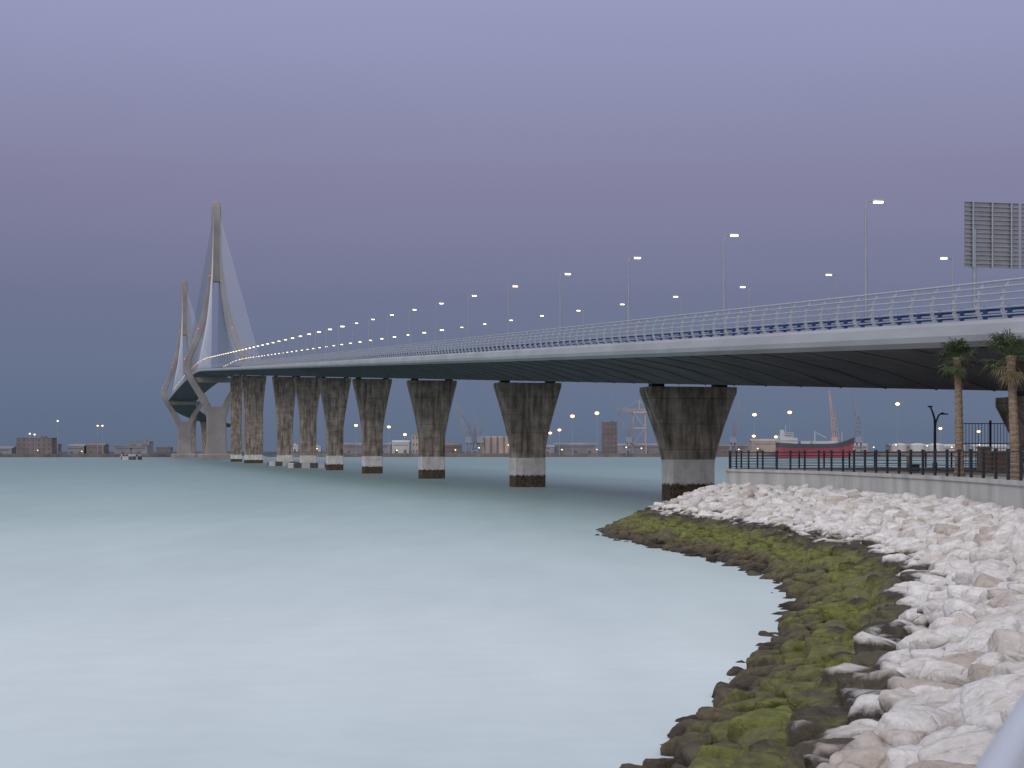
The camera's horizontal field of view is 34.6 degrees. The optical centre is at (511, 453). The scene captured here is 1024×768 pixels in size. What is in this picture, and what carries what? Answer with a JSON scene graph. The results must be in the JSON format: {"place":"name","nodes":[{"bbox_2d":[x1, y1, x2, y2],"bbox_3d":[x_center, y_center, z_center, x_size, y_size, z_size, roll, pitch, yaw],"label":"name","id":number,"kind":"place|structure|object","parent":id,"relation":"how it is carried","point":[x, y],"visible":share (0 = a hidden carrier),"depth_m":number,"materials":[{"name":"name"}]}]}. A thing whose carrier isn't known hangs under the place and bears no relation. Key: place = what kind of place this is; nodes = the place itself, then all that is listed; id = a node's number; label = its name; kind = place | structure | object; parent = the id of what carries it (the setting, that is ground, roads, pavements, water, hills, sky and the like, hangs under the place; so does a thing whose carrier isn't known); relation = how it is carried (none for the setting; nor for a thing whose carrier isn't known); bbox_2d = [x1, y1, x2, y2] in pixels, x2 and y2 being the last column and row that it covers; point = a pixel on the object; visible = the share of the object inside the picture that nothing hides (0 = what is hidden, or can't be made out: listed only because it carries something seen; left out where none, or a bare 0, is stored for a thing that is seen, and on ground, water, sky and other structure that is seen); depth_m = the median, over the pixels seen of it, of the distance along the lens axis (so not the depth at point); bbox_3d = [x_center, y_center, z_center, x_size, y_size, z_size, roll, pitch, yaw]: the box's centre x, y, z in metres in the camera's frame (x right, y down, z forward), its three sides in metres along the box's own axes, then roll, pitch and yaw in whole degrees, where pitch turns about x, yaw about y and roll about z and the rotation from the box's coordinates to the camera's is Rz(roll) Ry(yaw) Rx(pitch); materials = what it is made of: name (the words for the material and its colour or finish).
{"place":"outdoors","nodes":[
{"label":"outdoors","id":0,"kind":"place"},
{"bbox_2d":[0,446,15,453],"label":"warehouse","id":1,"kind":"structure","parent":0,"point":[7,449],"depth_m":2120.06,"materials":[{"name":"white metal"}]},
{"bbox_2d":[67,444,86,453],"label":"warehouse","id":2,"kind":"structure","parent":0,"point":[74,448],"depth_m":2105.00,"materials":[{"name":"grey concrete"}]},
{"bbox_2d":[86,443,108,453],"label":"warehouse","id":3,"kind":"structure","parent":0,"point":[91,448],"depth_m":2105.00,"materials":[{"name":"brown concrete"}]},
{"bbox_2d":[114,444,150,453],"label":"warehouse","id":4,"kind":"structure","parent":0,"point":[139,449],"depth_m":2110.00,"materials":[{"name":"grey metal"}]},
{"bbox_2d":[117,448,144,453],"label":"windows","id":5,"kind":"structure","parent":4,"relation":"in","point":[117,448],"depth_m":2109.61,"materials":[{"name":"grey glass"}]},
{"bbox_2d":[130,439,153,453],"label":"warehouse","id":6,"kind":"structure","parent":0,"point":[145,442],"depth_m":2140.00,"materials":[{"name":"grey metal"}]},
{"bbox_2d":[58,451,601,455],"bbox_3d":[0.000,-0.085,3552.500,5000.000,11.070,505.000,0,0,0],"label":"distant shore ground","id":7,"kind":"structure","parent":0,"point":[267,453],"depth_m":3303.84,"materials":[{"name":"grey"}]},
{"bbox_2d":[58,444,61,451],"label":"warehouse","id":8,"kind":"structure","parent":7,"relation":"on","point":[59,447],"depth_m":3363.38,"materials":[{"name":"grey concrete"}]},
{"bbox_2d":[156,446,172,451],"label":"warehouse","id":9,"kind":"structure","parent":7,"relation":"on","point":[164,449],"depth_m":3350.00,"materials":[{"name":"brown concrete"}]},
{"bbox_2d":[293,443,298,451],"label":"warehouse","id":10,"kind":"structure","parent":7,"relation":"on","point":[295,448],"depth_m":3350.00,"materials":[{"name":"grey concrete"}]},
{"bbox_2d":[316,445,321,451],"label":"warehouse","id":11,"kind":"structure","parent":7,"relation":"on","point":[319,449],"depth_m":3350.00,"materials":[{"name":"grey concrete"}]},
{"bbox_2d":[0,456,976,767],"bbox_3d":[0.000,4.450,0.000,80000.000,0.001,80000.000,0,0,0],"label":"water","id":12,"kind":"structure","parent":0,"point":[196,612],"depth_m":44.95,"materials":[{"name":"blue liquid"}]},
{"bbox_2d":[0,454,170,456],"bbox_3d":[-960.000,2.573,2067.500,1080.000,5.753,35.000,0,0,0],"label":"breakwater","id":13,"kind":"object","parent":12,"relation":"in","point":[77,455],"visible":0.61,"depth_m":2052.87,"materials":[{"name":"stone"}]},
{"bbox_2d":[16,436,56,453],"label":"apartment block","id":14,"kind":"structure","parent":13,"relation":"on","point":[44,445],"depth_m":2100.00,"materials":[{"name":"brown concrete"}]},
{"bbox_2d":[18,439,49,453],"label":"windows","id":15,"kind":"structure","parent":14,"relation":"in","point":[18,439],"depth_m":2099.84,"materials":[{"name":"grey glass"}]},
{"bbox_2d":[120,448,141,459],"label":"boat","id":16,"kind":"object","parent":12,"relation":"in","point":[130,456],"visible":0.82,"depth_m":1193.17,"materials":[{"name":"paint"}]},
{"bbox_2d":[776,425,854,457],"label":"cargo ship","id":17,"kind":"object","parent":12,"relation":"on","point":[786,442],"visible":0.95,"depth_m":1693.25,"materials":[{"name":"red paint"}]},
{"bbox_2d":[0,0,1023,451],"label":"sky","id":18,"kind":"structure","parent":0,"point":[362,160],"materials":[{"name":"purple"}]},
{"bbox_2d":[265,453,976,456],"bbox_3d":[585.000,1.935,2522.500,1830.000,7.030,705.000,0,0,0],"label":"quay ground","id":19,"kind":"structure","parent":0,"point":[507,454],"depth_m":2173.33,"materials":[{"name":"grey concrete"}]},
{"bbox_2d":[343,443,391,452],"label":"warehouse","id":20,"kind":"structure","parent":19,"relation":"on","point":[355,447],"depth_m":2300.00,"materials":[{"name":"grey metal"}]},
{"bbox_2d":[392,440,410,452],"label":"warehouse","id":21,"kind":"structure","parent":19,"relation":"on","point":[402,446],"depth_m":2260.00,"materials":[{"name":"white concrete"}]},
{"bbox_2d":[412,434,417,452],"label":"silo building","id":22,"kind":"structure","parent":19,"relation":"on","point":[414,443],"depth_m":2250.00,"materials":[{"name":"beige concrete"}]},
{"bbox_2d":[445,443,461,452],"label":"warehouse","id":23,"kind":"structure","parent":19,"relation":"on","point":[451,447],"depth_m":2260.00,"materials":[{"name":"brown concrete"}]},
{"bbox_2d":[454,401,473,452],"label":"harbour crane","id":24,"kind":"object","parent":19,"relation":"on","point":[468,439],"visible":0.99,"depth_m":2218.53,"materials":[{"name":"grey paint"}]},
{"bbox_2d":[458,408,478,452],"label":"harbour crane","id":25,"kind":"object","parent":19,"relation":"on","point":[474,434],"visible":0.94,"depth_m":2238.51,"materials":[{"name":"grey paint"}]},
{"bbox_2d":[471,405,484,452],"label":"harbour crane","id":26,"kind":"object","parent":19,"relation":"on","point":[479,439],"visible":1,"depth_m":2213.47,"materials":[{"name":"grey paint"}]},
{"bbox_2d":[479,436,508,452],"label":"storage silos","id":27,"kind":"object","parent":19,"relation":"on","point":[490,444],"visible":0.59,"depth_m":2236.36,"materials":[{"name":"white concrete"}]},
{"bbox_2d":[497,445,554,452],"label":"warehouse","id":28,"kind":"structure","parent":19,"relation":"on","point":[550,448],"depth_m":2320.00,"materials":[{"name":"beige concrete"}]},
{"bbox_2d":[558,429,560,455],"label":"floodlight mast","id":29,"kind":"object","parent":19,"relation":"on","point":[559,430],"visible":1,"depth_m":2149.75,"materials":[{"name":"metal"}]},
{"bbox_2d":[569,415,575,455],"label":"floodlight mast","id":30,"kind":"object","parent":19,"relation":"on","point":[572,416],"visible":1,"depth_m":2149.74,"materials":[{"name":"metal"}]},
{"bbox_2d":[554,443,596,452],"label":"warehouse","id":31,"kind":"structure","parent":19,"relation":"on","point":[582,447],"depth_m":2330.00,"materials":[{"name":"grey metal"}]},
{"bbox_2d":[601,421,617,452],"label":"apartment block","id":32,"kind":"structure","parent":19,"relation":"on","point":[609,437],"depth_m":2250.00,"materials":[{"name":"brown concrete"}]},
{"bbox_2d":[604,424,615,452],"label":"windows","id":33,"kind":"structure","parent":32,"relation":"in","point":[604,424],"depth_m":2250.05,"materials":[{"name":"grey glass"}]},
{"bbox_2d":[611,394,633,452],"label":"harbour crane","id":34,"kind":"object","parent":19,"relation":"on","point":[628,439],"visible":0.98,"depth_m":2213.55,"materials":[{"name":"grey paint"}]},
{"bbox_2d":[620,400,646,452],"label":"gantry crane","id":35,"kind":"object","parent":19,"relation":"on","point":[644,425],"visible":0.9,"depth_m":2220.36,"materials":[{"name":"paint"}]},
{"bbox_2d":[617,443,659,452],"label":"warehouse","id":36,"kind":"structure","parent":19,"relation":"on","point":[651,448],"depth_m":2330.00,"materials":[{"name":"grey metal"}]},
{"bbox_2d":[623,447,657,452],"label":"windows","id":37,"kind":"structure","parent":36,"relation":"in","point":[623,447],"depth_m":2330.00,"materials":[{"name":"grey glass"}]},
{"bbox_2d":[717,444,747,452],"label":"warehouse","id":38,"kind":"structure","parent":19,"relation":"on","point":[723,448],"depth_m":2300.00,"materials":[{"name":"beige concrete"}]},
{"bbox_2d":[729,404,739,450],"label":"harbour crane","id":39,"kind":"object","parent":19,"relation":"on","point":[732,439],"visible":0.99,"depth_m":2228.54,"materials":[{"name":"grey paint"}]},
{"bbox_2d":[752,413,756,454],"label":"floodlight mast","id":40,"kind":"object","parent":19,"relation":"on","point":[754,414],"visible":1,"depth_m":2149.72,"materials":[{"name":"metal"}]},
{"bbox_2d":[749,439,776,451],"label":"warehouse","id":41,"kind":"structure","parent":19,"relation":"on","point":[766,445],"depth_m":2334.51,"materials":[{"name":"beige concrete"}]},
{"bbox_2d":[828,390,839,441],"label":"harbour crane","id":42,"kind":"object","parent":19,"relation":"on","point":[833,438],"visible":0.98,"depth_m":2188.81,"materials":[{"name":"paint"}]},
{"bbox_2d":[852,388,863,451],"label":"harbour crane","id":43,"kind":"object","parent":19,"relation":"on","point":[858,439],"visible":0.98,"depth_m":2188.74,"materials":[{"name":"grey paint"}]},
{"bbox_2d":[852,443,867,451],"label":"warehouse","id":44,"kind":"structure","parent":19,"relation":"on","point":[865,446],"depth_m":2318.14,"materials":[{"name":"grey concrete"}]},
{"bbox_2d":[896,403,898,454],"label":"floodlight mast","id":45,"kind":"object","parent":19,"relation":"on","point":[897,404],"visible":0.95,"depth_m":2149.77,"materials":[{"name":"metal"}]},
{"bbox_2d":[885,444,910,450],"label":"warehouse","id":46,"kind":"structure","parent":19,"relation":"on","point":[888,446],"depth_m":2291.59,"materials":[{"name":"grey metal"}]},
{"bbox_2d":[891,443,943,450],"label":"storage tanks","id":47,"kind":"object","parent":19,"relation":"on","point":[913,446],"visible":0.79,"depth_m":2202.44,"materials":[{"name":"white metal"}]},
{"bbox_2d":[924,444,964,450],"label":"warehouse","id":48,"kind":"structure","parent":19,"relation":"on","point":[947,446],"depth_m":2335.94,"materials":[{"name":"grey concrete"}]},
{"bbox_2d":[968,444,1007,450],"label":"warehouse","id":49,"kind":"structure","parent":19,"relation":"on","point":[1004,447],"depth_m":2316.69,"materials":[{"name":"grey concrete"}]},
{"label":"ground","id":50,"kind":"structure","parent":0,"visible":0},
{"bbox_2d":[161,201,1023,500],"bbox_3d":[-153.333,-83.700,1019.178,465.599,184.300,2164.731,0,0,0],"label":"cable stayed bridge","id":51,"kind":"structure","parent":50,"relation":"on","point":[687,423],"depth_m":155.26,"materials":[{"name":"paint"}]},
{"bbox_2d":[326,329,331,356],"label":"street lamp","id":52,"kind":"object","parent":51,"relation":"on","point":[326,340],"visible":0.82,"depth_m":350.22,"materials":[{"name":"metal"}]},
{"bbox_2d":[338,326,343,351],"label":"street lamp","id":53,"kind":"object","parent":51,"relation":"on","point":[338,337],"visible":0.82,"depth_m":328.48,"materials":[{"name":"metal"}]},
{"bbox_2d":[352,322,357,352],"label":"street lamp","id":54,"kind":"object","parent":51,"relation":"on","point":[352,334],"visible":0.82,"depth_m":306.78,"materials":[{"name":"metal"}]},
{"bbox_2d":[368,318,373,352],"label":"street lamp","id":55,"kind":"object","parent":51,"relation":"on","point":[368,333],"visible":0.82,"depth_m":285.03,"materials":[{"name":"metal"}]},
{"bbox_2d":[387,314,393,351],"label":"street lamp","id":56,"kind":"object","parent":51,"relation":"on","point":[387,329],"visible":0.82,"depth_m":263.26,"materials":[{"name":"metal"}]},
{"bbox_2d":[409,309,416,355],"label":"street lamp","id":57,"kind":"object","parent":51,"relation":"on","point":[409,326],"visible":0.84,"depth_m":241.51,"materials":[{"name":"metal"}]},
{"bbox_2d":[435,302,442,349],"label":"street lamp","id":58,"kind":"object","parent":51,"relation":"on","point":[436,322],"visible":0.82,"depth_m":219.79,"materials":[{"name":"metal"}]},
{"bbox_2d":[468,294,476,341],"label":"street lamp","id":59,"kind":"object","parent":51,"relation":"on","point":[468,313],"visible":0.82,"depth_m":198.02,"materials":[{"name":"metal"}]},
{"bbox_2d":[508,285,517,349],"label":"street lamp","id":60,"kind":"object","parent":51,"relation":"on","point":[508,309],"visible":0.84,"depth_m":176.26,"materials":[{"name":"metal"}]},
{"bbox_2d":[559,272,570,346],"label":"street lamp","id":61,"kind":"object","parent":51,"relation":"on","point":[566,273],"visible":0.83,"depth_m":154.52,"materials":[{"name":"metal"}]},
{"bbox_2d":[628,256,641,338],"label":"street lamp","id":62,"kind":"object","parent":51,"relation":"on","point":[637,257],"visible":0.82,"depth_m":132.78,"materials":[{"name":"metal"}]},
{"bbox_2d":[673,295,681,321],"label":"street lamp","id":63,"kind":"object","parent":51,"relation":"on","point":[681,304],"visible":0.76,"depth_m":195.28,"materials":[{"name":"metal"}]},
{"bbox_2d":[723,233,738,335],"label":"street lamp","id":64,"kind":"object","parent":51,"relation":"on","point":[734,234],"visible":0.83,"depth_m":111.03,"materials":[{"name":"metal"}]},
{"bbox_2d":[740,286,749,334],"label":"street lamp","id":65,"kind":"object","parent":51,"relation":"on","point":[749,299],"visible":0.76,"depth_m":173.53,"materials":[{"name":"metal"}]},
{"bbox_2d":[825,273,836,328],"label":"street lamp","id":66,"kind":"object","parent":51,"relation":"on","point":[828,274],"visible":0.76,"depth_m":151.77,"materials":[{"name":"metal"}]},
{"bbox_2d":[864,199,883,326],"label":"street lamp","id":67,"kind":"object","parent":51,"relation":"on","point":[865,260],"visible":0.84,"depth_m":89.27,"materials":[{"name":"metal"}]},
{"bbox_2d":[940,256,952,321],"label":"street lamp","id":68,"kind":"object","parent":51,"relation":"on","point":[944,257],"visible":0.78,"depth_m":130.02,"materials":[{"name":"metal"}]},
{"bbox_2d":[964,201,1023,319],"bbox_3d":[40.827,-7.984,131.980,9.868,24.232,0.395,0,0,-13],"label":"road sign","id":69,"kind":"object","parent":51,"relation":"on","point":[975,239],"visible":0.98,"depth_m":131.38,"materials":[{"name":"metal"}]},
{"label":"embankment","id":70,"kind":"structure","parent":0,"visible":0},
{"bbox_2d":[596,482,1023,767],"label":"riprap rocks","id":71,"kind":"object","parent":70,"relation":"on","point":[898,642],"visible":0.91,"depth_m":31.86,"materials":[{"name":"stone"}]},
{"bbox_2d":[725,467,1023,508],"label":"seawall","id":72,"kind":"object","parent":70,"relation":"on","point":[1003,493],"visible":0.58,"depth_m":79.00,"materials":[{"name":"concrete"}]},
{"bbox_2d":[728,448,1023,480],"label":"promenade railing","id":73,"kind":"object","parent":72,"relation":"on","point":[947,460],"visible":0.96,"depth_m":80.92,"materials":[{"name":"metal"}]},
{"bbox_2d":[766,468,1023,479],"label":"promenade","id":74,"kind":"structure","parent":72,"relation":"on","point":[942,471],"depth_m":94.14,"materials":[{"name":"grey concrete"}]},
{"bbox_2d":[906,455,919,472],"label":"park bench","id":75,"kind":"object","parent":74,"relation":"on","point":[914,468],"visible":0.56,"depth_m":87.27,"materials":[{"name":"black metal"}]},
{"bbox_2d":[928,406,947,470],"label":"promenade lamp","id":76,"kind":"object","parent":74,"relation":"on","point":[935,424],"visible":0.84,"depth_m":97.95,"materials":[{"name":"metal"}]},
{"bbox_2d":[932,337,979,476],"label":"palm tree","id":77,"kind":"object","parent":74,"relation":"on","point":[956,351],"visible":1,"depth_m":71.71,"materials":[{"name":"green plant"}]},
{"bbox_2d":[963,420,1009,469],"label":"metal fence","id":78,"kind":"object","parent":74,"relation":"on","point":[990,423],"visible":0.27,"depth_m":103.98,"materials":[{"name":"black metal"}]},
{"bbox_2d":[976,446,1023,470],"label":"brick wall","id":79,"kind":"structure","parent":74,"relation":"on","point":[989,456],"depth_m":98.75,"materials":[{"name":"brick"}]},
{"bbox_2d":[976,329,1023,479],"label":"palm tree","id":80,"kind":"object","parent":74,"relation":"on","point":[1010,374],"visible":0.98,"depth_m":62.20,"materials":[{"name":"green plant"}]},
{"bbox_2d":[975,692,1023,767],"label":"handrail","id":81,"kind":"object","parent":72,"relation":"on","point":[1005,749],"visible":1,"depth_m":2.00,"materials":[{"name":"metal"}]}
]}

